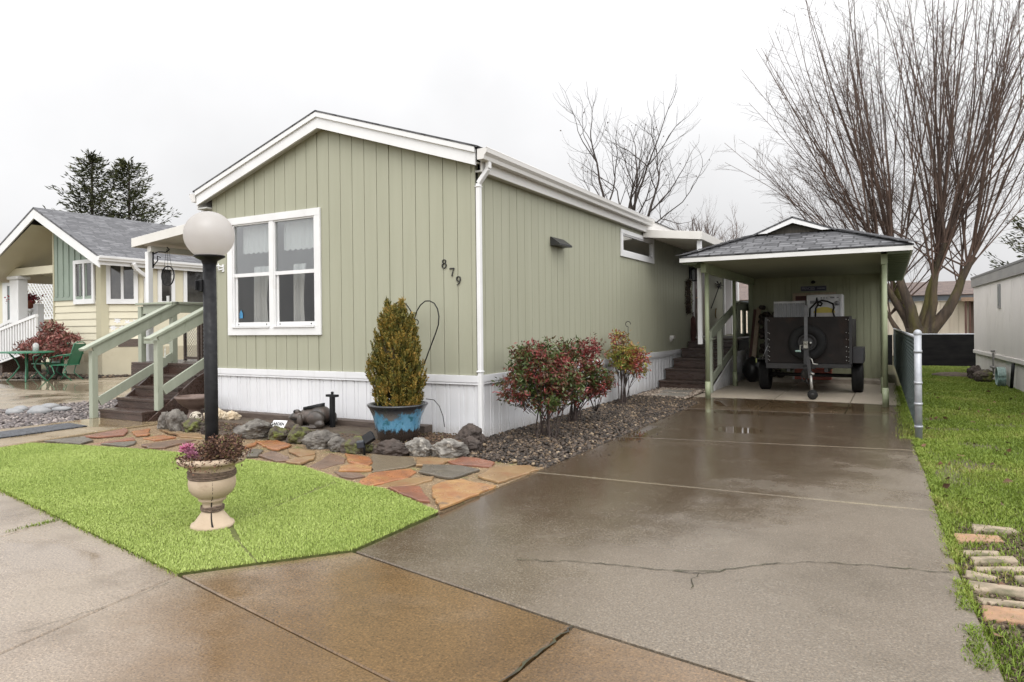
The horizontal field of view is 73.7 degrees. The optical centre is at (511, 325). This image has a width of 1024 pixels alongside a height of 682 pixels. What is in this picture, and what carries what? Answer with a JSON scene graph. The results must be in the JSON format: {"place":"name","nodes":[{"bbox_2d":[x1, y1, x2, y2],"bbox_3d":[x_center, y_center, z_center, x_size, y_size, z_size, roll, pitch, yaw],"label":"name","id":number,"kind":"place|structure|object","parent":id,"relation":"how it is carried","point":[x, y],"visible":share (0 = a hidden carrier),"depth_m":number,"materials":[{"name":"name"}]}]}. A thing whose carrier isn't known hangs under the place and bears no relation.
{"place":"outdoors","nodes":[
{"label":"outdoors","id":0,"kind":"place"},
{"bbox_2d":[0,357,40,372],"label":"porch steps","id":1,"kind":"structure","parent":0,"point":[9,366],"depth_m":22.05,"materials":[{"name":"brown paint"}]},
{"bbox_2d":[0,314,37,362],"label":"white railing","id":2,"kind":"object","parent":1,"relation":"attached to","point":[16,331],"visible":0.83,"depth_m":21.07,"materials":[{"name":"paint"}]},
{"bbox_2d":[0,282,52,361],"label":"cream home","id":3,"kind":"object","parent":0,"point":[4,305],"visible":0.14,"depth_m":31.10,"materials":[{"name":"paint"}]},
{"bbox_2d":[0,399,117,428],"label":"pebbles","id":4,"kind":"object","parent":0,"point":[79,411],"visible":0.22,"depth_m":10.51,"materials":[{"name":"grey gravel"}]},
{"bbox_2d":[0,377,130,408],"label":"neighbour driveway","id":5,"kind":"structure","parent":0,"point":[18,392],"depth_m":15.27,"materials":[{"name":"concrete"}]},
{"bbox_2d":[0,351,54,381],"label":"patio table","id":6,"kind":"object","parent":5,"relation":"on","point":[26,362],"visible":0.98,"depth_m":18.33,"materials":[{"name":"green paint"}]},
{"bbox_2d":[48,341,85,380],"bbox_3d":[-12.023,0.956,18.493,0.757,1.056,0.589,-1,0,1],"label":"patio chair","id":7,"kind":"object","parent":5,"relation":"on","point":[75,355],"visible":0.99,"depth_m":18.41,"materials":[{"name":"green paint"}]},
{"bbox_2d":[0,417,157,446],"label":"entry path","id":8,"kind":"structure","parent":0,"point":[97,425],"depth_m":9.05,"materials":[{"name":"concrete"}]},
{"bbox_2d":[0,423,86,438],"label":"door mat","id":9,"kind":"object","parent":8,"relation":"on","point":[29,431],"depth_m":8.96,"materials":[{"name":"rubber"}]},
{"bbox_2d":[78,301,203,421],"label":"porch steps","id":10,"kind":"structure","parent":8,"relation":"on","point":[159,383],"depth_m":10.38,"materials":[{"name":"brown paint"}]},
{"bbox_2d":[183,324,203,360],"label":"pet gate","id":11,"kind":"structure","parent":10,"relation":"on","point":[200,344],"depth_m":11.59,"materials":[{"name":"wood"}]},
{"bbox_2d":[0,491,387,681],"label":"sidewalk","id":12,"kind":"structure","parent":0,"point":[175,629],"depth_m":3.09,"materials":[{"name":"beige concrete"}]},
{"bbox_2d":[43,425,544,515],"bbox_3d":[-2.682,1.406,7.365,6.264,0.084,1.891,-1,0,32],"label":"path bedding","id":13,"kind":"object","parent":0,"point":[428,487],"visible":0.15,"depth_m":6.91,"materials":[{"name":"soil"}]},
{"bbox_2d":[44,436,93,444],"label":"flagstone","id":14,"kind":"object","parent":13,"relation":"on","point":[81,440],"visible":0.99,"depth_m":8.13,"materials":[{"name":"grey stone"}]},
{"bbox_2d":[85,428,127,437],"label":"flagstone","id":15,"kind":"object","parent":13,"relation":"on","point":[119,432],"visible":0.96,"depth_m":8.57,"materials":[{"name":"stone"}]},
{"bbox_2d":[141,439,195,448],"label":"flagstone","id":16,"kind":"object","parent":13,"relation":"on","point":[164,444],"visible":0.96,"depth_m":7.82,"materials":[{"name":"stone"}]},
{"bbox_2d":[255,440,291,450],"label":"flagstone","id":17,"kind":"object","parent":13,"relation":"on","point":[275,445],"visible":0.95,"depth_m":7.70,"materials":[{"name":"stone"}]},
{"bbox_2d":[259,451,288,462],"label":"flagstone","id":18,"kind":"object","parent":13,"relation":"on","point":[276,457],"visible":0.93,"depth_m":6.99,"materials":[{"name":"stone"}]},
{"bbox_2d":[310,453,345,469],"bbox_3d":[-1.786,1.349,6.792,0.295,0.039,0.733,-1,0,4],"label":"flagstone","id":19,"kind":"object","parent":13,"relation":"on","point":[329,460],"visible":0.98,"depth_m":6.71,"materials":[{"name":"stone"}]},
{"bbox_2d":[339,463,371,471],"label":"flagstone","id":20,"kind":"object","parent":13,"relation":"on","point":[355,467],"visible":0.96,"depth_m":6.37,"materials":[{"name":"stone"}]},
{"bbox_2d":[345,453,372,465],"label":"flagstone","id":21,"kind":"object","parent":13,"relation":"on","point":[358,459],"visible":0.86,"depth_m":6.82,"materials":[{"name":"stone"}]},
{"bbox_2d":[359,469,416,485],"bbox_3d":[-1.106,1.340,6.061,0.401,0.021,0.708,0,0,29],"label":"flagstone","id":22,"kind":"object","parent":13,"relation":"on","point":[378,478],"visible":0.91,"depth_m":6.03,"materials":[{"name":"brown stone"}]},
{"bbox_2d":[371,454,415,472],"bbox_3d":[-1.148,1.327,6.665,0.436,0.047,0.735,-1,0,-13],"label":"flagstone","id":23,"kind":"object","parent":13,"relation":"on","point":[384,463],"visible":0.95,"depth_m":6.60,"materials":[{"name":"grey stone"}]},
{"bbox_2d":[379,476,433,488],"bbox_3d":[-0.886,1.337,5.826,0.273,0.021,0.530,0,1,29],"label":"flagstone","id":24,"kind":"object","parent":13,"relation":"on","point":[415,481],"visible":0.86,"depth_m":5.81,"materials":[{"name":"stone"}]},
{"bbox_2d":[388,486,429,502],"bbox_3d":[-0.752,1.325,5.410,0.580,0.030,0.232,-1,0,56],"label":"flagstone","id":25,"kind":"object","parent":13,"relation":"on","point":[415,493],"visible":1,"depth_m":5.40,"materials":[{"name":"stone"}]},
{"bbox_2d":[416,457,451,465],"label":"flagstone","id":26,"kind":"object","parent":13,"relation":"on","point":[420,461],"visible":0.93,"depth_m":6.68,"materials":[{"name":"stone"}]},
{"bbox_2d":[418,464,479,478],"bbox_3d":[-0.635,1.321,6.253,0.582,0.021,0.459,0,0,29],"label":"flagstone","id":27,"kind":"object","parent":13,"relation":"on","point":[447,471],"visible":1,"depth_m":6.20,"materials":[{"name":"grey stone"}]},
{"bbox_2d":[432,479,495,509],"bbox_3d":[-0.512,1.328,5.448,0.522,0.021,0.935,-2,-2,29],"label":"flagstone","id":28,"kind":"object","parent":13,"relation":"on","point":[447,493],"visible":1,"depth_m":5.46,"materials":[{"name":"brown stone"}]},
{"bbox_2d":[448,457,494,467],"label":"flagstone","id":29,"kind":"object","parent":13,"relation":"on","point":[473,462],"visible":0.95,"depth_m":6.59,"materials":[{"name":"stone"}]},
{"bbox_2d":[477,465,537,483],"bbox_3d":[-0.069,1.322,6.166,0.424,0.021,0.770,0,0,29],"label":"flagstone","id":30,"kind":"object","parent":13,"relation":"on","point":[499,474],"visible":1,"depth_m":6.11,"materials":[{"name":"brown stone"}]},
{"bbox_2d":[182,552,745,681],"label":"driveway apron","id":31,"kind":"object","parent":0,"point":[387,622],"visible":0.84,"depth_m":3.03,"materials":[{"name":"beige concrete"}]},
{"bbox_2d":[0,0,1023,300],"label":"sky","id":32,"kind":"structure","parent":0,"point":[187,89],"materials":[{"name":"white"}]},
{"bbox_2d":[0,362,1023,681],"bbox_3d":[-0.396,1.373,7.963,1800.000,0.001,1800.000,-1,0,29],"label":"ground","id":33,"kind":"structure","parent":0,"point":[893,376],"depth_m":6.13,"materials":[{"name":"green plant"}]},
{"bbox_2d":[28,283,52,319],"bbox_3d":[-18.961,-0.331,28.265,5.300,3.760,0.100,-1,0,29],"label":"lattice screen","id":34,"kind":"object","parent":33,"relation":"on","point":[49,291],"visible":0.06,"depth_m":28.54,"materials":[{"name":"white paint"}]},
{"bbox_2d":[12,318,83,374],"bbox_3d":[-13.301,0.638,19.687,3.198,1.737,1.184,-1,0,29],"label":"nandina shrub","id":35,"kind":"object","parent":33,"relation":"on","point":[54,338],"visible":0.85,"depth_m":19.53,"materials":[{"name":"red plant"}]},
{"bbox_2d":[0,371,130,378],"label":"bed pebbles","id":36,"kind":"object","parent":33,"relation":"on","point":[18,375],"visible":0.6,"depth_m":19.54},
{"bbox_2d":[43,149,136,218],"bbox_3d":[-22.333,-3.928,36.563,6.569,11.028,7.365,-1,0,29],"label":"spruce tree","id":37,"kind":"object","parent":33,"relation":"on","point":[92,160],"visible":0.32,"depth_m":36.16,"materials":[{"name":"green plant"}]},
{"bbox_2d":[0,207,202,375],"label":"neighbour home","id":38,"kind":"object","parent":33,"relation":"on","point":[91,268],"visible":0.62,"depth_m":20.47,"materials":[{"name":"beige paint"}]},
{"bbox_2d":[0,304,43,331],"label":"white railing","id":39,"kind":"object","parent":38,"relation":"attached to","point":[38,309],"visible":0.21,"depth_m":22.86,"materials":[{"name":"paint"}]},
{"bbox_2d":[73,259,94,303],"bbox_3d":[-12.595,-1.292,20.109,1.050,1.300,0.050,-1,0,29],"label":"window","id":40,"kind":"structure","parent":38,"relation":"in","point":[90,266],"depth_m":20.09,"materials":[{"name":"white paint"}]},
{"bbox_2d":[106,265,137,303],"bbox_3d":[-11.324,-1.246,19.860,0.615,1.220,0.615,-1,0,29],"label":"window","id":41,"kind":"structure","parent":38,"relation":"in","point":[121,281],"depth_m":19.85,"materials":[{"name":"white paint"}]},
{"bbox_2d":[157,269,174,304],"bbox_3d":[-10.454,-1.221,20.674,0.050,1.250,0.550,-1,0,29],"label":"window","id":42,"kind":"structure","parent":38,"relation":"in","point":[163,291],"depth_m":20.66,"materials":[{"name":"white paint"}]},
{"bbox_2d":[183,271,202,304],"bbox_3d":[-9.922,-1.227,21.637,0.050,1.250,1.050,-1,0,29],"label":"window","id":43,"kind":"structure","parent":38,"relation":"in","point":[190,294],"depth_m":21.43,"materials":[{"name":"white paint"}]},
{"bbox_2d":[74,156,180,225],"bbox_3d":[-20.933,-3.820,36.928,7.534,10.782,7.916,-1,0,-43],"label":"spruce tree","id":44,"kind":"object","parent":33,"relation":"on","point":[134,193],"visible":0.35,"depth_m":36.93,"materials":[{"name":"green plant"}]},
{"bbox_2d":[183,211,234,447],"bbox_3d":[-2.033,0.295,4.611,0.321,2.133,0.321,-1,0,29],"label":"lamp post","id":45,"kind":"object","parent":33,"relation":"on","point":[209,237],"visible":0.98,"depth_m":4.57,"materials":[{"name":"black metal"}]},
{"bbox_2d":[0,442,438,577],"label":"turf backing","id":46,"kind":"object","parent":33,"relation":"on","point":[234,535],"visible":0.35,"depth_m":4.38,"materials":[{"name":"green plant"}]},
{"bbox_2d":[176,452,246,531],"bbox_3d":[-2.024,1.114,4.616,0.436,0.478,0.436,-1,0,29],"label":"urn planter","id":47,"kind":"object","parent":46,"relation":"on","point":[210,491],"visible":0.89,"depth_m":4.51,"materials":[{"name":"stone"}]},
{"bbox_2d":[172,432,252,475],"bbox_3d":[-1.983,0.829,4.533,0.517,0.259,0.428,-1,0,15],"label":"dry sedum","id":48,"kind":"object","parent":47,"relation":"in","point":[230,447],"visible":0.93,"depth_m":4.48,"materials":[{"name":"brown plant"}]},
{"bbox_2d":[196,417,461,454],"bbox_3d":[-2.634,1.320,8.514,5.050,0.095,1.240,-1,0,29],"label":"garden bed","id":49,"kind":"object","parent":33,"relation":"on","point":[351,430],"visible":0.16,"depth_m":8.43,"materials":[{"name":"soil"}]},
{"bbox_2d":[165,409,187,430],"bbox_3d":[-4.440,1.279,9.085,0.314,0.364,0.300,-1,0,-19],"label":"border rock","id":50,"kind":"object","parent":49,"relation":"on","point":[175,418],"visible":0.71,"depth_m":8.97,"materials":[{"name":"grey stone"}]},
{"bbox_2d":[174,394,203,417],"bbox_3d":[-4.511,1.166,9.722,0.524,0.345,0.524,-1,0,29],"label":"birdbath","id":51,"kind":"object","parent":49,"relation":"on","point":[191,403],"visible":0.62,"depth_m":9.56,"materials":[{"name":"beige stone"}]},
{"bbox_2d":[181,418,204,432],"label":"border rock","id":52,"kind":"object","parent":49,"relation":"on","point":[191,424],"visible":0.81,"depth_m":8.88,"materials":[{"name":"stone"}]},
{"bbox_2d":[233,418,272,438],"bbox_3d":[-3.127,1.267,8.319,0.572,0.263,0.320,-1,0,12],"label":"border rock","id":53,"kind":"object","parent":49,"relation":"on","point":[256,428],"visible":0.84,"depth_m":8.23,"materials":[{"name":"grey stone"}]},
{"bbox_2d":[267,425,288,440],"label":"border rock","id":54,"kind":"object","parent":49,"relation":"on","point":[278,433],"visible":0.83,"depth_m":8.09,"materials":[{"name":"stone"}]},
{"bbox_2d":[286,424,310,443],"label":"border rock","id":55,"kind":"object","parent":49,"relation":"on","point":[297,433],"visible":0.77,"depth_m":7.88,"materials":[{"name":"stone"}]},
{"bbox_2d":[289,403,337,428],"bbox_3d":[-2.558,1.126,8.674,0.603,0.307,0.447,-1,0,17],"label":"frog planter","id":56,"kind":"object","parent":49,"relation":"on","point":[315,416],"visible":0.84,"depth_m":8.54,"materials":[{"name":"grey stone"}]},
{"bbox_2d":[201,408,431,436],"bbox_3d":[-2.792,1.277,9.130,4.120,0.145,0.155,-1,0,29],"label":"landscape timber","id":57,"kind":"object","parent":49,"relation":"on","point":[425,428],"visible":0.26,"depth_m":8.84,"materials":[{"name":"brown wood"}]},
{"bbox_2d":[301,430,339,449],"bbox_3d":[-2.136,1.284,7.611,0.450,0.257,0.272,-1,0,12],"label":"border rock","id":58,"kind":"object","parent":49,"relation":"on","point":[317,439],"visible":0.73,"depth_m":7.51,"materials":[{"name":"grey stone"}]},
{"bbox_2d":[339,435,373,453],"bbox_3d":[-1.670,1.293,7.328,0.395,0.235,0.282,-1,0,12],"label":"border rock","id":59,"kind":"object","parent":49,"relation":"on","point":[348,446],"visible":0.71,"depth_m":7.24,"materials":[{"name":"green stone"}]},
{"bbox_2d":[374,438,408,455],"bbox_3d":[-1.235,1.284,7.115,0.298,0.221,0.360,-1,0,-45],"label":"border rock","id":60,"kind":"object","parent":49,"relation":"on","point":[393,447],"visible":0.81,"depth_m":7.04,"materials":[{"name":"grey stone"}]},
{"bbox_2d":[367,400,427,442],"bbox_3d":[-1.294,1.086,7.750,0.690,0.423,0.690,-1,0,29],"label":"flower pot","id":61,"kind":"object","parent":49,"relation":"on","point":[402,423],"visible":0.81,"depth_m":7.52,"materials":[{"name":"blue ceramic"}]},
{"bbox_2d":[364,297,429,405],"bbox_3d":[-1.269,0.306,7.743,0.711,1.328,0.697,-1,0,29],"label":"arborvitae","id":62,"kind":"object","parent":61,"relation":"on","point":[399,377],"visible":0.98,"depth_m":7.59,"materials":[{"name":"green plant"}]},
{"bbox_2d":[405,437,431,456],"bbox_3d":[-0.954,1.276,7.085,0.292,0.254,0.237,-1,0,12],"label":"border rock","id":63,"kind":"object","parent":49,"relation":"on","point":[419,446],"visible":0.85,"depth_m":7.01,"materials":[{"name":"grey stone"}]},
{"bbox_2d":[430,438,468,457],"bbox_3d":[-0.646,1.275,7.003,0.379,0.241,0.254,-1,0,34],"label":"border rock","id":64,"kind":"object","parent":49,"relation":"on","point":[448,448],"visible":0.91,"depth_m":6.94,"materials":[{"name":"grey stone"}]},
{"bbox_2d":[455,423,486,443],"bbox_3d":[-0.468,1.232,7.647,0.352,0.281,0.276,-1,0,32],"label":"border rock","id":65,"kind":"object","parent":49,"relation":"on","point":[470,429],"visible":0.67,"depth_m":7.58,"materials":[{"name":"grey stone"}]},
{"bbox_2d":[189,110,738,436],"bbox_3d":[1.335,-0.766,16.020,5.204,4.220,16.120,-1,0,29],"label":"mobile home","id":66,"kind":"object","parent":33,"relation":"on","point":[344,227],"visible":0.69,"depth_m":9.13,"materials":[{"name":"green paint"}]},
{"bbox_2d":[131,224,194,360],"bbox_3d":[-4.462,-0.219,13.125,2.760,3.175,4.120,-1,0,29],"label":"porch awning","id":67,"kind":"object","parent":66,"relation":"attached to","point":[172,239],"visible":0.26,"depth_m":11.91,"materials":[{"name":"white metal"}]},
{"bbox_2d":[227,207,321,334],"bbox_3d":[-3.316,-0.721,9.641,1.837,1.703,0.235,-1,0,29],"label":"window","id":68,"kind":"structure","parent":66,"relation":"in","point":[298,235],"depth_m":9.58,"materials":[{"name":"white paint"}]},
{"bbox_2d":[620,228,653,263],"bbox_3d":[2.404,-1.502,13.088,0.060,0.493,1.950,-1,0,29],"label":"side window","id":69,"kind":"structure","parent":66,"relation":"in","point":[635,246],"depth_m":13.01,"materials":[{"name":"white paint"}]},
{"bbox_2d":[643,230,722,343],"bbox_3d":[5.088,-0.783,16.700,1.130,2.230,8.420,-1,0,29],"label":"porch awning","id":70,"kind":"object","parent":66,"relation":"attached to","point":[690,240],"visible":0.38,"depth_m":13.02,"materials":[{"name":"white metal"}]},
{"bbox_2d":[694,270,704,335],"bbox_3d":[4.745,-0.674,17.170,0.127,1.860,0.970,-1,0,29],"label":"door","id":71,"kind":"structure","parent":66,"relation":"in","point":[703,279],"depth_m":16.93,"materials":[{"name":"wood"}]},
{"bbox_2d":[723,278,738,334],"bbox_3d":[6.641,-0.735,20.686,0.048,2.000,2.200,-1,0,29],"label":"sliding door","id":72,"kind":"structure","parent":66,"relation":"in","point":[727,284],"depth_m":20.31,"materials":[{"name":"white paint"}]},
{"bbox_2d":[554,79,713,229],"bbox_3d":[4.842,-4.550,29.212,7.625,11.673,8.304,-1,0,29],"label":"bare tree","id":73,"kind":"object","parent":33,"relation":"on","point":[636,184],"visible":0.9,"depth_m":29.15,"materials":[{"name":"brown plant"}]},
{"bbox_2d":[656,197,747,241],"bbox_3d":[11.655,-3.208,38.904,5.448,8.846,4.998,-1,0,-31],"label":"bare tree","id":74,"kind":"object","parent":33,"relation":"on","point":[735,232],"visible":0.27,"depth_m":39.07,"materials":[{"name":"brown plant"}]},
{"bbox_2d":[739,335,892,364],"bbox_3d":[9.643,0.766,22.235,4.780,0.930,0.020,-1,0,29],"label":"screen fence","id":75,"kind":"object","parent":33,"relation":"on","point":[743,344],"visible":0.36,"depth_m":21.12,"materials":[{"name":"black fabric"}]},
{"bbox_2d":[739,280,973,348],"bbox_3d":[11.866,-0.268,30.290,16.500,2.950,5.040,-1,0,29],"label":"cream home","id":76,"kind":"object","parent":33,"relation":"on","point":[960,319],"visible":0.06,"depth_m":26.12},
{"bbox_2d":[715,0,1023,333],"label":"maple tree","id":77,"kind":"object","parent":33,"relation":"on","point":[928,320],"visible":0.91,"depth_m":22.78,"materials":[{"name":"brown plant"}]},
{"bbox_2d":[893,328,922,439],"bbox_3d":[8.107,0.651,14.230,0.095,1.295,14.649,-1,0,28],"label":"chain link fence","id":78,"kind":"object","parent":33,"relation":"on","point":[908,357],"visible":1,"depth_m":9.13,"materials":[{"name":"metal"}]},
{"bbox_2d":[893,333,980,365],"bbox_3d":[13.035,0.709,20.394,2.900,0.970,0.078,-1,0,29],"label":"screen fence","id":79,"kind":"object","parent":33,"relation":"on","point":[950,349],"visible":0.35,"depth_m":20.37,"materials":[{"name":"black fabric"}]},
{"bbox_2d":[921,390,1023,637],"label":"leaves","id":80,"kind":"object","parent":33,"relation":"on","point":[945,485],"visible":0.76,"depth_m":6.44,"materials":[{"name":"plant"}]},
{"bbox_2d":[954,533,1003,543],"bbox_3d":[2.886,1.338,4.237,0.307,0.052,0.173,-1,0,13],"label":"brick","id":81,"kind":"object","parent":33,"relation":"on","point":[969,537],"visible":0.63,"depth_m":4.22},
{"bbox_2d":[972,369,993,381],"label":"lawn rock","id":82,"kind":"object","parent":33,"relation":"on","point":[984,375],"visible":0.87,"depth_m":14.89,"materials":[{"name":"stone"}]},
{"bbox_2d":[952,521,1023,681],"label":"dirt crumbs","id":83,"kind":"object","parent":33,"relation":"on","point":[1003,623],"visible":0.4,"depth_m":3.53,"materials":[{"name":"soil"}]},
{"bbox_2d":[970,556,1018,566],"bbox_3d":[2.720,1.335,3.853,0.300,0.056,0.101,-1,0,-2],"label":"brick","id":84,"kind":"object","parent":33,"relation":"on","point":[985,560],"visible":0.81,"depth_m":3.81,"materials":[{"name":"grey stone"}]},
{"bbox_2d":[971,524,1018,533],"bbox_3d":[3.116,1.336,4.447,0.282,0.059,0.149,-1,0,8],"label":"brick","id":85,"kind":"object","parent":33,"relation":"on","point":[979,527],"visible":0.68,"depth_m":4.40,"materials":[{"name":"stone"}]},
{"bbox_2d":[968,580,1023,598],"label":"brick","id":86,"kind":"object","parent":33,"relation":"on","point":[1000,590],"visible":0.49,"depth_m":3.42,"materials":[{"name":"grey stone"}]},
{"bbox_2d":[970,258,1023,391],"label":"white home","id":87,"kind":"object","parent":33,"relation":"on","point":[998,316],"visible":0.88,"depth_m":14.47,"materials":[{"name":"paint"}]},
{"bbox_2d":[971,215,1023,275],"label":"spruce tree","id":88,"kind":"object","parent":33,"relation":"on","point":[1019,226],"visible":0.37,"depth_m":32.25,"materials":[{"name":"green plant"}]},
{"bbox_2d":[974,566,1023,573],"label":"brick","id":89,"kind":"object","parent":33,"relation":"on","point":[1004,568],"visible":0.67,"depth_m":3.72,"materials":[{"name":"stone"}]},
{"bbox_2d":[977,597,1023,608],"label":"brick","id":90,"kind":"object","parent":33,"relation":"on","point":[1008,603],"visible":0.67,"depth_m":3.28,"materials":[{"name":"stone"}]},
{"bbox_2d":[981,605,1023,625],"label":"brick","id":91,"kind":"object","parent":33,"relation":"on","point":[999,614],"visible":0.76,"depth_m":3.13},
{"bbox_2d":[463,387,704,468],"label":"lava gravel","id":92,"kind":"structure","parent":0,"point":[635,412],"depth_m":8.37,"materials":[{"name":"grey gravel"}]},
{"bbox_2d":[462,435,481,451],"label":"border rock","id":93,"kind":"object","parent":92,"relation":"on","point":[472,443],"visible":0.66,"depth_m":7.15,"materials":[{"name":"stone"}]},
{"bbox_2d":[491,336,591,438],"bbox_3d":[0.350,0.725,8.107,1.213,1.225,0.932,-1,0,-3],"label":"nandina shrub","id":94,"kind":"object","parent":92,"relation":"on","point":[552,385],"visible":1,"depth_m":7.97,"materials":[{"name":"green plant"}]},
{"bbox_2d":[549,332,620,421],"bbox_3d":[0.940,0.707,9.202,0.957,1.249,1.006,-1,0,29],"label":"nandina shrub","id":95,"kind":"object","parent":92,"relation":"on","point":[590,367],"visible":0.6,"depth_m":9.13,"materials":[{"name":"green plant"}]},
{"bbox_2d":[603,328,651,403],"bbox_3d":[1.930,0.668,11.387,0.769,1.302,0.860,-1,0,29],"label":"nandina shrub","id":96,"kind":"object","parent":92,"relation":"on","point":[631,359],"visible":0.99,"depth_m":11.30,"materials":[{"name":"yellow plant"}]},
{"bbox_2d":[638,387,704,398],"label":"tan gravel","id":97,"kind":"structure","parent":92,"relation":"on","point":[697,391],"depth_m":12.96,"materials":[{"name":"gravel"}]},
{"bbox_2d":[356,408,1003,681],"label":"driveway","id":98,"kind":"structure","parent":0,"point":[710,489],"depth_m":4.05,"materials":[{"name":"grey concrete"}]},
{"bbox_2d":[685,379,901,415],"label":"carport slab","id":99,"kind":"structure","parent":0,"point":[835,398],"depth_m":11.94,"materials":[{"name":"concrete"}]},
{"bbox_2d":[659,301,748,392],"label":"side steps","id":100,"kind":"structure","parent":99,"relation":"on","point":[688,370],"depth_m":14.62,"materials":[{"name":"brown paint"}]},
{"bbox_2d":[742,356,758,381],"bbox_3d":[5.502,0.994,15.612,0.439,0.600,0.453,-1,0,29],"label":"rubbish bag","id":101,"kind":"object","parent":99,"relation":"on","point":[750,369],"visible":0.78,"depth_m":15.47,"materials":[{"name":"black plastic"}]},
{"bbox_2d":[752,308,760,356],"bbox_3d":[5.684,0.415,15.966,0.476,1.693,0.104,-1,0,-44],"label":"leaning board","id":102,"kind":"object","parent":99,"relation":"on","point":[756,335],"visible":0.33,"depth_m":15.99,"materials":[{"name":"wood"}]},
{"bbox_2d":[676,216,919,406],"bbox_3d":[6.499,-0.334,14.729,3.671,3.200,8.668,-1,0,29],"label":"carport","id":103,"kind":"object","parent":99,"relation":"on","point":[785,259],"visible":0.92,"depth_m":12.26,"materials":[{"name":"green"}]},
{"bbox_2d":[756,305,864,399],"bbox_3d":[5.794,0.446,13.322,1.900,1.664,3.222,-1,0,29],"label":"utility trailer","id":104,"kind":"object","parent":99,"relation":"on","point":[806,343],"visible":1,"depth_m":12.69,"materials":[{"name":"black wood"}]},
{"bbox_2d":[774,301,806,316],"bbox_3d":[5.897,0.068,14.436,0.620,1.170,0.570,-1,0,29],"label":"clothes dryer","id":105,"kind":"object","parent":104,"relation":"on","point":[788,308],"visible":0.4,"depth_m":14.19,"materials":[{"name":"white metal"}]},
{"bbox_2d":[806,294,843,316],"bbox_3d":[6.423,0.007,14.004,0.660,1.280,0.715,-1,0,29],"label":"clothes washer","id":106,"kind":"object","parent":104,"relation":"on","point":[825,305],"visible":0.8,"depth_m":13.75,"materials":[{"name":"white metal"}]},
{"bbox_2d":[745,376,880,384],"bbox_3d":[6.820,1.268,15.452,2.890,0.190,0.590,-1,0,29],"label":"shed step","id":107,"kind":"object","parent":99,"relation":"on","point":[843,380],"visible":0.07,"depth_m":15.08,"materials":[{"name":"concrete"}]},
{"bbox_2d":[758,305,784,377],"bbox_3d":[6.016,0.358,15.817,0.546,1.687,0.400,-1,0,29],"label":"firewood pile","id":108,"kind":"object","parent":107,"relation":"on","point":[761,317],"visible":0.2,"depth_m":15.73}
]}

